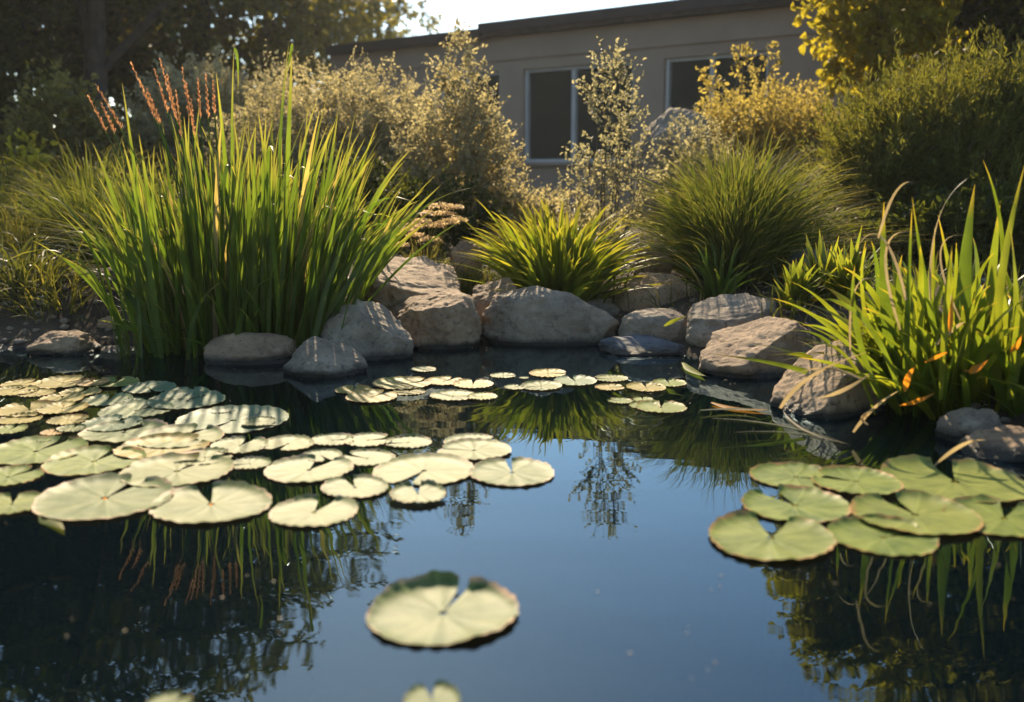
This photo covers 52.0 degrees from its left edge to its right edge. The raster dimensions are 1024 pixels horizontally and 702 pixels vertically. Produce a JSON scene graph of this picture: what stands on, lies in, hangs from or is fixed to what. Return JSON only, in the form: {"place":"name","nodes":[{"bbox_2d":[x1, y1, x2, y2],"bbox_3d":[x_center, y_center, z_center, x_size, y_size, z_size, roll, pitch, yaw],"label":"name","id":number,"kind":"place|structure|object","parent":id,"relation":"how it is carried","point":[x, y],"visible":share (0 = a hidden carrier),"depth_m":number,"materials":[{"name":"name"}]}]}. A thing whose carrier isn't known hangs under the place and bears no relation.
{"place":"outdoors","nodes":[
{"label":"outdoors","id":0,"kind":"place"},
{"bbox_2d":[7,0,669,126],"label":"sky","id":1,"kind":"structure","parent":0,"point":[475,12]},
{"bbox_2d":[0,341,1023,701],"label":"water","id":2,"kind":"structure","parent":0,"point":[624,507],"depth_m":2.13,"materials":[{"name":"liquid"}]},
{"bbox_2d":[0,490,41,513],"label":"lily pad","id":3,"kind":"object","parent":2,"relation":"on","point":[23,501],"visible":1,"depth_m":2.56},
{"bbox_2d":[0,464,44,485],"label":"lily pad","id":4,"kind":"object","parent":2,"relation":"on","point":[6,471],"visible":1,"depth_m":2.79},
{"bbox_2d":[0,399,63,416],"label":"lily pad","id":5,"kind":"object","parent":2,"relation":"on","point":[11,408],"visible":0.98,"depth_m":3.56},
{"bbox_2d":[0,435,87,464],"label":"lily pad","id":6,"kind":"object","parent":2,"relation":"on","point":[17,451],"visible":0.98,"depth_m":3.05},
{"bbox_2d":[32,375,92,388],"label":"lily pad","id":7,"kind":"object","parent":2,"relation":"on","point":[54,381],"visible":0.98,"depth_m":4.00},
{"bbox_2d":[37,400,88,413],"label":"lily pad","id":8,"kind":"object","parent":2,"relation":"on","point":[52,407],"visible":1,"depth_m":3.55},
{"bbox_2d":[41,445,146,475],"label":"lily pad","id":9,"kind":"object","parent":2,"relation":"on","point":[80,460],"visible":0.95,"depth_m":2.92,"materials":[{"name":"green plant"}]},
{"bbox_2d":[31,472,173,519],"bbox_3d":[-1.007,0.577,2.618,0.342,0.470,0.342,-6,11,-29],"label":"lily pad","id":10,"kind":"object","parent":2,"relation":"on","point":[77,499],"visible":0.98,"depth_m":2.58,"materials":[{"name":"green plant"}]},
{"bbox_2d":[81,392,132,405],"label":"lily pad","id":11,"kind":"object","parent":2,"relation":"on","point":[101,399],"visible":0.97,"depth_m":3.70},
{"bbox_2d":[81,414,142,430],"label":"lily pad","id":12,"kind":"object","parent":2,"relation":"on","point":[130,421],"visible":0.99,"depth_m":3.35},
{"bbox_2d":[78,418,167,441],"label":"lily pad","id":13,"kind":"object","parent":2,"relation":"on","point":[113,435],"visible":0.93,"depth_m":3.24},
{"bbox_2d":[97,399,173,417],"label":"lily pad","id":14,"kind":"object","parent":2,"relation":"on","point":[125,409],"visible":0.98,"depth_m":3.55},
{"bbox_2d":[122,381,175,392],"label":"lily pad","id":15,"kind":"object","parent":2,"relation":"on","point":[142,387],"visible":1,"depth_m":3.91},
{"bbox_2d":[113,432,209,458],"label":"lily pad","id":16,"kind":"object","parent":2,"relation":"on","point":[164,437],"visible":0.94,"depth_m":3.09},
{"bbox_2d":[119,452,233,486],"bbox_3d":[-0.897,0.538,2.842,0.294,0.469,0.309,0,10,0],"label":"lily pad","id":17,"kind":"object","parent":2,"relation":"on","point":[165,465],"visible":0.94,"depth_m":2.83,"materials":[{"name":"green plant"}]},
{"bbox_2d":[138,423,223,447],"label":"lily pad","id":18,"kind":"object","parent":2,"relation":"on","point":[211,433],"visible":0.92,"depth_m":3.21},
{"bbox_2d":[147,389,225,408],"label":"lily pad","id":19,"kind":"object","parent":2,"relation":"on","point":[210,397],"visible":1,"depth_m":3.69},
{"bbox_2d":[149,480,271,522],"bbox_3d":[-0.726,0.584,2.572,0.292,0.469,0.291,0,10,0],"label":"lily pad","id":20,"kind":"object","parent":2,"relation":"on","point":[231,500],"visible":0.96,"depth_m":2.54,"materials":[{"name":"green plant"}]},
{"bbox_2d":[175,405,288,432],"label":"lily pad","id":21,"kind":"object","parent":2,"relation":"on","point":[202,418],"visible":0.84,"depth_m":3.44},
{"bbox_2d":[210,435,268,452],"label":"lily pad","id":22,"kind":"object","parent":2,"relation":"on","point":[231,444],"visible":0.99,"depth_m":3.09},
{"bbox_2d":[203,332,295,364],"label":"boulder","id":23,"kind":"object","parent":2,"relation":"in","point":[248,348],"visible":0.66,"depth_m":4.42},
{"bbox_2d":[260,434,313,449],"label":"lily pad","id":24,"kind":"object","parent":2,"relation":"on","point":[296,441],"visible":1,"depth_m":3.11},
{"bbox_2d":[264,453,353,481],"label":"lily pad","id":25,"kind":"object","parent":2,"relation":"on","point":[294,468],"visible":1,"depth_m":2.84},
{"bbox_2d":[268,493,357,525],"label":"lily pad","id":26,"kind":"object","parent":2,"relation":"on","point":[297,510],"visible":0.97,"depth_m":2.49,"materials":[{"name":"green plant"}]},
{"bbox_2d":[283,336,367,377],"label":"boulder","id":27,"kind":"object","parent":2,"relation":"in","point":[315,357],"visible":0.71,"depth_m":4.17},
{"bbox_2d":[321,473,388,496],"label":"lily pad","id":28,"kind":"object","parent":2,"relation":"on","point":[366,485],"visible":0.98,"depth_m":2.68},
{"bbox_2d":[339,448,395,465],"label":"lily pad","id":29,"kind":"object","parent":2,"relation":"on","point":[376,456],"visible":0.98,"depth_m":2.97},
{"bbox_2d":[321,299,413,360],"bbox_3d":[-0.652,-0.043,4.600,0.353,0.361,0.347,-5,11,-27],"label":"boulder","id":30,"kind":"object","parent":2,"relation":"in","point":[371,331],"visible":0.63,"depth_m":4.50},
{"bbox_2d":[343,432,391,446],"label":"lily pad","id":31,"kind":"object","parent":2,"relation":"on","point":[361,439],"visible":1,"depth_m":3.15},
{"bbox_2d":[345,389,396,402],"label":"lily pad","id":32,"kind":"object","parent":2,"relation":"on","point":[365,395],"visible":1,"depth_m":3.74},
{"bbox_2d":[372,376,430,389],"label":"lily pad","id":33,"kind":"object","parent":2,"relation":"on","point":[390,382],"visible":1,"depth_m":3.98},
{"bbox_2d":[385,433,431,447],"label":"lily pad","id":34,"kind":"object","parent":2,"relation":"on","point":[413,440],"visible":1,"depth_m":3.14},
{"bbox_2d":[389,479,445,502],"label":"lily pad","id":35,"kind":"object","parent":2,"relation":"on","point":[429,490],"visible":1,"depth_m":2.60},
{"bbox_2d":[372,452,474,484],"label":"lily pad","id":36,"kind":"object","parent":2,"relation":"on","point":[442,468],"visible":0.93,"depth_m":2.84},
{"bbox_2d":[403,679,460,701],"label":"lily pad","id":37,"kind":"object","parent":2,"relation":"on","point":[445,691],"visible":1,"depth_m":1.61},
{"bbox_2d":[366,570,518,644],"bbox_3d":[-0.125,0.466,1.918,0.276,0.028,0.283,0,10,0],"label":"lily pad","id":38,"kind":"object","parent":2,"relation":"on","point":[405,610],"visible":1,"depth_m":1.93,"materials":[{"name":"plant"}]},
{"bbox_2d":[437,438,511,458],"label":"lily pad","id":39,"kind":"object","parent":2,"relation":"on","point":[487,448],"visible":0.94,"depth_m":3.04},
{"bbox_2d":[469,456,553,485],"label":"lily pad","id":40,"kind":"object","parent":2,"relation":"on","point":[496,471],"visible":1,"depth_m":2.81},
{"bbox_2d":[636,400,686,412],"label":"lily pad","id":41,"kind":"object","parent":2,"relation":"on","point":[667,406],"visible":1,"depth_m":3.59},
{"bbox_2d":[709,509,836,560],"bbox_3d":[0.571,0.631,2.296,0.276,0.473,0.369,0,10,0],"label":"lily pad","id":42,"kind":"object","parent":2,"relation":"on","point":[742,532],"visible":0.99,"depth_m":2.30,"materials":[{"name":"green plant"}]},
{"bbox_2d":[749,461,835,487],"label":"lily pad","id":43,"kind":"object","parent":2,"relation":"on","point":[775,473],"visible":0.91,"depth_m":2.80,"materials":[{"name":"green plant"}]},
{"bbox_2d":[741,484,850,521],"bbox_3d":[0.682,0.586,2.565,0.259,0.467,0.259,0,10,0],"label":"lily pad","id":44,"kind":"object","parent":2,"relation":"on","point":[817,504],"visible":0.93,"depth_m":2.53,"materials":[{"name":"green plant"}]},
{"bbox_2d":[811,465,903,493],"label":"lily pad","id":45,"kind":"object","parent":2,"relation":"on","point":[870,480],"visible":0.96,"depth_m":2.71,"materials":[{"name":"green plant"}]},
{"bbox_2d":[827,513,938,555],"bbox_3d":[0.805,0.630,2.330,0.234,0.470,0.296,5,11,26],"label":"lily pad","id":46,"kind":"object","parent":2,"relation":"on","point":[855,531],"visible":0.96,"depth_m":2.31,"materials":[{"name":"green plant"}]},
{"bbox_2d":[850,489,983,534],"bbox_3d":[0.938,0.597,2.480,0.290,0.470,0.296,0,10,0],"label":"lily pad","id":47,"kind":"object","parent":2,"relation":"on","point":[957,518],"visible":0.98,"depth_m":2.46,"materials":[{"name":"green plant"}]},
{"bbox_2d":[880,454,1023,501],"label":"lily pad","id":48,"kind":"object","parent":2,"relation":"on","point":[919,472],"visible":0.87,"depth_m":2.75,"materials":[{"name":"green plant"}]},
{"bbox_2d":[942,494,1023,536],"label":"lily pad","id":49,"kind":"object","parent":2,"relation":"on","point":[989,511],"visible":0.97,"depth_m":2.46,"materials":[{"name":"green plant"}]},
{"bbox_2d":[0,174,1023,427],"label":"ground","id":50,"kind":"structure","parent":0,"point":[86,316],"depth_m":5.05,"materials":[{"name":"soil"}]},
{"bbox_2d":[0,127,58,210],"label":"shrub","id":51,"kind":"object","parent":50,"relation":"on","point":[24,136],"visible":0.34,"depth_m":7.44,"materials":[{"name":"green plant"}]},
{"bbox_2d":[0,143,71,235],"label":"grass tuft","id":52,"kind":"object","parent":50,"relation":"on","point":[8,185],"visible":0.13,"depth_m":7.16,"materials":[{"name":"green plant"}]},
{"bbox_2d":[0,0,81,98],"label":"tree","id":53,"kind":"object","parent":50,"relation":"on","point":[12,13],"visible":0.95,"depth_m":13.49,"materials":[{"name":"green plant"}]},
{"bbox_2d":[0,183,91,266],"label":"grass tuft","id":54,"kind":"object","parent":50,"relation":"on","point":[7,236],"visible":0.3,"depth_m":6.11,"materials":[{"name":"green plant"}]},
{"bbox_2d":[0,169,111,241],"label":"grass tuft","id":55,"kind":"object","parent":50,"relation":"on","point":[30,200],"visible":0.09,"depth_m":6.77,"materials":[{"name":"green plant"}]},
{"bbox_2d":[0,240,113,321],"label":"grass tuft","id":56,"kind":"object","parent":50,"relation":"on","point":[52,292],"visible":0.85,"depth_m":5.10,"materials":[{"name":"green plant"}]},
{"bbox_2d":[0,227,128,301],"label":"grass tuft","id":57,"kind":"object","parent":50,"relation":"on","point":[18,264],"visible":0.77,"depth_m":5.29,"materials":[{"name":"green plant"}]},
{"bbox_2d":[26,330,103,355],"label":"boulder","id":58,"kind":"object","parent":50,"relation":"on","point":[73,342],"visible":0.56,"depth_m":4.62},
{"bbox_2d":[0,5,155,138],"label":"tree","id":59,"kind":"object","parent":50,"relation":"on","point":[38,66],"visible":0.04,"depth_m":18.44,"materials":[{"name":"green plant"}]},
{"bbox_2d":[0,0,166,128],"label":"tree","id":60,"kind":"object","parent":50,"relation":"on","point":[113,79],"visible":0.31,"depth_m":16.63,"materials":[{"name":"green plant"}]},
{"bbox_2d":[0,56,173,216],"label":"shrub","id":61,"kind":"object","parent":50,"relation":"on","point":[74,126],"visible":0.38,"depth_m":8.83,"materials":[{"name":"green plant"}]},
{"bbox_2d":[0,132,186,267],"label":"grass tuft","id":62,"kind":"object","parent":50,"relation":"on","point":[59,207],"visible":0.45,"depth_m":6.20,"materials":[{"name":"green plant"}]},
{"bbox_2d":[0,0,214,137],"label":"tree","id":63,"kind":"object","parent":50,"relation":"on","point":[91,14],"visible":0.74,"depth_m":14.48,"materials":[{"name":"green plant"}]},
{"bbox_2d":[12,152,224,267],"bbox_3d":[-1.965,-0.726,5.534,1.458,0.665,1.447,6,11,30],"label":"grass tuft","id":64,"kind":"object","parent":50,"relation":"on","point":[112,212],"visible":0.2,"depth_m":5.47,"materials":[{"name":"green plant"}]},
{"bbox_2d":[28,0,359,202],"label":"tree","id":65,"kind":"object","parent":50,"relation":"on","point":[203,38],"visible":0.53,"depth_m":16.89,"materials":[{"name":"green plant"}]},
{"bbox_2d":[41,0,361,129],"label":"tree","id":66,"kind":"object","parent":50,"relation":"on","point":[240,37],"visible":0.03,"depth_m":19.59,"materials":[{"name":"green plant"}]},
{"bbox_2d":[90,39,315,223],"bbox_3d":[-2.817,-1.956,9.610,2.387,1.724,1.291,0,10,0],"label":"shrub","id":67,"kind":"object","parent":50,"relation":"on","point":[146,124],"visible":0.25,"depth_m":9.36,"materials":[{"name":"green plant"}]},
{"bbox_2d":[10,44,469,359],"bbox_3d":[-1.128,-0.662,4.710,1.933,1.412,1.411,0,10,0],"label":"reed clump","id":68,"kind":"object","parent":50,"relation":"on","point":[255,264],"visible":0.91,"depth_m":4.55,"materials":[{"name":"green plant"}]},
{"bbox_2d":[151,0,407,97],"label":"tree","id":69,"kind":"object","parent":50,"relation":"on","point":[359,21],"visible":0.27,"depth_m":18.76,"materials":[{"name":"green plant"}]},
{"bbox_2d":[197,39,449,239],"bbox_3d":[-1.384,-1.576,8.035,2.225,1.596,1.568,0,10,0],"label":"shrub","id":70,"kind":"object","parent":50,"relation":"on","point":[367,110],"visible":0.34,"depth_m":7.79,"materials":[{"name":"green plant"}]},
{"bbox_2d":[318,0,442,77],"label":"tree","id":71,"kind":"object","parent":50,"relation":"on","point":[403,8],"visible":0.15,"depth_m":22.89,"materials":[{"name":"green plant"}]},
{"bbox_2d":[282,147,525,258],"bbox_3d":[-0.736,-0.924,6.881,1.667,0.830,0.894,0,10,0],"label":"shrub","id":72,"kind":"object","parent":50,"relation":"on","point":[455,232],"visible":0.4,"depth_m":6.78,"materials":[{"name":"green plant"}]},
{"bbox_2d":[359,256,461,310],"bbox_3d":[-0.483,-0.260,5.181,0.549,0.412,0.494,0,10,0],"label":"boulder","id":73,"kind":"object","parent":50,"relation":"on","point":[418,276],"visible":0.47,"depth_m":5.07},
{"bbox_2d":[389,201,468,263],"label":"flowering plant","id":74,"kind":"object","parent":50,"relation":"on","point":[450,220],"visible":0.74,"depth_m":5.67,"materials":[{"name":"beige plant"}]},
{"bbox_2d":[391,291,481,349],"bbox_3d":[-0.354,-0.102,4.904,0.434,0.349,0.347,0,10,0],"label":"boulder","id":75,"kind":"object","parent":50,"relation":"on","point":[442,320],"visible":0.68,"depth_m":4.76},
{"bbox_2d":[378,14,538,256],"bbox_3d":[-0.385,-1.440,7.269,1.154,1.705,0.910,0,10,0],"label":"shrub","id":76,"kind":"object","parent":50,"relation":"on","point":[465,153],"visible":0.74,"depth_m":7.14,"materials":[{"name":"green plant"}]},
{"bbox_2d":[450,240,481,282],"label":"boulder","id":77,"kind":"object","parent":50,"relation":"on","point":[460,247],"visible":0.54,"depth_m":5.45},
{"bbox_2d":[454,263,502,295],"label":"cushion plant","id":78,"kind":"object","parent":50,"relation":"on","point":[470,286],"visible":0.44,"depth_m":5.35,"materials":[{"name":"green plant"}]},
{"bbox_2d":[472,277,516,329],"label":"boulder","id":79,"kind":"object","parent":50,"relation":"on","point":[485,295],"visible":0.27,"depth_m":5.09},
{"bbox_2d":[0,287,1014,425],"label":"pebbles","id":80,"kind":"object","parent":50,"relation":"on","point":[64,321],"visible":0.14,"depth_m":4.97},
{"bbox_2d":[0,208,1023,323],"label":"ground cover","id":81,"kind":"object","parent":50,"relation":"on","point":[772,292],"visible":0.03,"depth_m":5.15,"materials":[{"name":"green plant"}]},
{"bbox_2d":[448,173,631,255],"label":"shrub","id":82,"kind":"object","parent":50,"relation":"on","point":[529,197],"visible":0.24,"depth_m":7.19,"materials":[{"name":"green plant"}]},
{"bbox_2d":[482,286,619,345],"bbox_3d":[0.183,-0.115,5.003,0.655,0.397,0.360,0,10,0],"label":"boulder","id":83,"kind":"object","parent":50,"relation":"on","point":[534,316],"visible":0.69,"depth_m":4.85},
{"bbox_2d":[430,195,681,301],"bbox_3d":[0.225,-0.503,5.341,1.301,0.597,1.132,0,10,0],"label":"iris clump","id":84,"kind":"object","parent":50,"relation":"on","point":[548,255],"visible":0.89,"depth_m":5.21,"materials":[{"name":"green plant"}]},
{"bbox_2d":[552,35,668,243],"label":"shrub","id":85,"kind":"object","parent":50,"relation":"on","point":[605,166],"visible":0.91,"depth_m":6.55,"materials":[{"name":"green plant"}]},
{"bbox_2d":[597,334,684,355],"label":"boulder","id":86,"kind":"object","parent":50,"relation":"on","point":[637,345],"visible":0.52,"depth_m":4.65,"materials":[{"name":"stone"}]},
{"bbox_2d":[618,308,686,341],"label":"boulder","id":87,"kind":"object","parent":86,"relation":"on","point":[650,321],"visible":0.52,"depth_m":4.75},
{"bbox_2d":[633,243,672,275],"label":"boulder","id":88,"kind":"object","parent":50,"relation":"on","point":[657,269],"visible":0.36,"depth_m":5.54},
{"bbox_2d":[615,272,694,311],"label":"boulder","id":89,"kind":"object","parent":50,"relation":"on","point":[662,291],"visible":0.33,"depth_m":5.17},
{"bbox_2d":[634,107,711,228],"bbox_3d":[1.243,-1.396,8.080,0.594,0.943,0.475,0,10,0],"label":"boulder","id":90,"kind":"object","parent":50,"relation":"on","point":[658,126],"visible":0.33,"depth_m":7.91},
{"bbox_2d":[325,0,1023,215],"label":"house","id":91,"kind":"structure","parent":50,"relation":"on","point":[539,64],"depth_m":13.40,"materials":[{"name":"paint"}]},
{"bbox_2d":[441,72,498,164],"bbox_3d":[-0.600,-3.267,14.867,1.230,1.271,0.185,8,13,40],"label":"window","id":92,"kind":"structure","parent":91,"relation":"in","point":[494,77],"depth_m":14.68,"materials":[{"name":"glass"}]},
{"bbox_2d":[521,61,633,165],"bbox_3d":[0.840,-3.060,13.665,1.848,1.271,0.185,8,13,40],"label":"window","id":93,"kind":"structure","parent":91,"relation":"in","point":[556,115],"depth_m":13.86,"materials":[{"name":"glass"}]},
{"bbox_2d":[665,51,768,129],"bbox_3d":[2.419,-2.868,12.418,1.373,1.226,0.070,8,13,40],"label":"window","id":94,"kind":"structure","parent":91,"relation":"in","point":[682,83],"depth_m":12.48,"materials":[{"name":"glass"}]},
{"bbox_2d":[642,102,767,226],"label":"shrub","id":95,"kind":"object","parent":50,"relation":"on","point":[691,145],"visible":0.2,"depth_m":7.50,"materials":[{"name":"green plant"}]},
{"bbox_2d":[695,53,728,160],"bbox_3d":[1.528,-1.565,8.156,0.238,1.453,0.180,6,12,33],"label":"sapling","id":96,"kind":"object","parent":50,"relation":"on","point":[709,82],"visible":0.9,"depth_m":8.07,"materials":[{"name":"yellow plant"}]},
{"bbox_2d":[666,237,767,299],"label":"iris clump","id":97,"kind":"object","parent":50,"relation":"on","point":[708,278],"visible":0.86,"depth_m":5.04,"materials":[{"name":"green plant"}]},
{"bbox_2d":[685,293,778,346],"bbox_3d":[0.989,-0.094,4.702,0.434,0.315,0.347,0,10,0],"label":"boulder","id":98,"kind":"object","parent":50,"relation":"on","point":[707,317],"visible":0.56,"depth_m":4.62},
{"bbox_2d":[727,42,756,162],"bbox_3d":[1.756,-1.622,8.146,0.184,1.520,0.185,-2,10,-11],"label":"sapling","id":99,"kind":"object","parent":50,"relation":"on","point":[736,56],"visible":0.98,"depth_m":8.04,"materials":[{"name":"yellow plant"}]},
{"bbox_2d":[698,316,814,378],"bbox_3d":[1.003,0.055,4.271,0.504,0.367,0.403,0,10,0],"label":"boulder","id":100,"kind":"object","parent":50,"relation":"on","point":[777,332],"visible":0.5,"depth_m":4.18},
{"bbox_2d":[581,128,937,285],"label":"fountain grass","id":101,"kind":"object","parent":50,"relation":"on","point":[764,224],"depth_m":5.35,"materials":[{"name":"green plant"}]},
{"bbox_2d":[694,65,847,223],"bbox_3d":[2.062,-1.508,8.457,1.595,1.552,1.306,0,10,0],"label":"shrub","id":102,"kind":"object","parent":50,"relation":"on","point":[788,118],"visible":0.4,"depth_m":8.18,"materials":[{"name":"yellow plant"}]},
{"bbox_2d":[759,254,830,310],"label":"rosette plant","id":103,"kind":"object","parent":50,"relation":"on","point":[794,274],"visible":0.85,"depth_m":4.59,"materials":[{"name":"green plant"}]},
{"bbox_2d":[775,229,879,300],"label":"rosette plant","id":104,"kind":"object","parent":50,"relation":"on","point":[821,253],"visible":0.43,"depth_m":4.71,"materials":[{"name":"green plant"}]},
{"bbox_2d":[770,340,886,418],"bbox_3d":[1.086,0.173,3.582,0.393,0.407,0.354,0,10,0],"label":"boulder","id":105,"kind":"object","parent":50,"relation":"on","point":[803,401],"visible":0.48,"depth_m":3.51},
{"bbox_2d":[810,226,903,299],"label":"rosette plant","id":106,"kind":"object","parent":50,"relation":"on","point":[848,263],"visible":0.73,"depth_m":4.53,"materials":[{"name":"green plant"}]},
{"bbox_2d":[715,161,1023,467],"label":"broad leaf reeds","id":107,"kind":"object","parent":50,"relation":"on","point":[916,347],"visible":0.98,"depth_m":3.36,"materials":[{"name":"plant"}]},
{"bbox_2d":[791,0,978,109],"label":"tree","id":108,"kind":"object","parent":50,"relation":"on","point":[861,35],"visible":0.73,"depth_m":8.41,"materials":[{"name":"yellow plant"}]},
{"bbox_2d":[790,16,1023,258],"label":"needle shrub","id":109,"kind":"object","parent":50,"relation":"on","point":[929,134],"visible":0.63,"depth_m":6.05,"materials":[{"name":"green plant"}]},
{"bbox_2d":[806,170,1023,277],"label":"shrub","id":110,"kind":"object","parent":50,"relation":"on","point":[984,217],"visible":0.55,"depth_m":5.51,"materials":[{"name":"green plant"}]},
{"bbox_2d":[892,0,1023,90],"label":"tree","id":111,"kind":"object","parent":50,"relation":"on","point":[1006,12],"visible":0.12,"depth_m":9.44,"materials":[{"name":"green plant"}]},
{"bbox_2d":[934,407,1002,442],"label":"boulder","id":112,"kind":"object","parent":50,"relation":"on","point":[957,426],"visible":0.45,"depth_m":3.14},
{"bbox_2d":[957,425,1023,461],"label":"boulder","id":113,"kind":"object","parent":50,"relation":"on","point":[1004,443],"visible":0.48,"depth_m":2.99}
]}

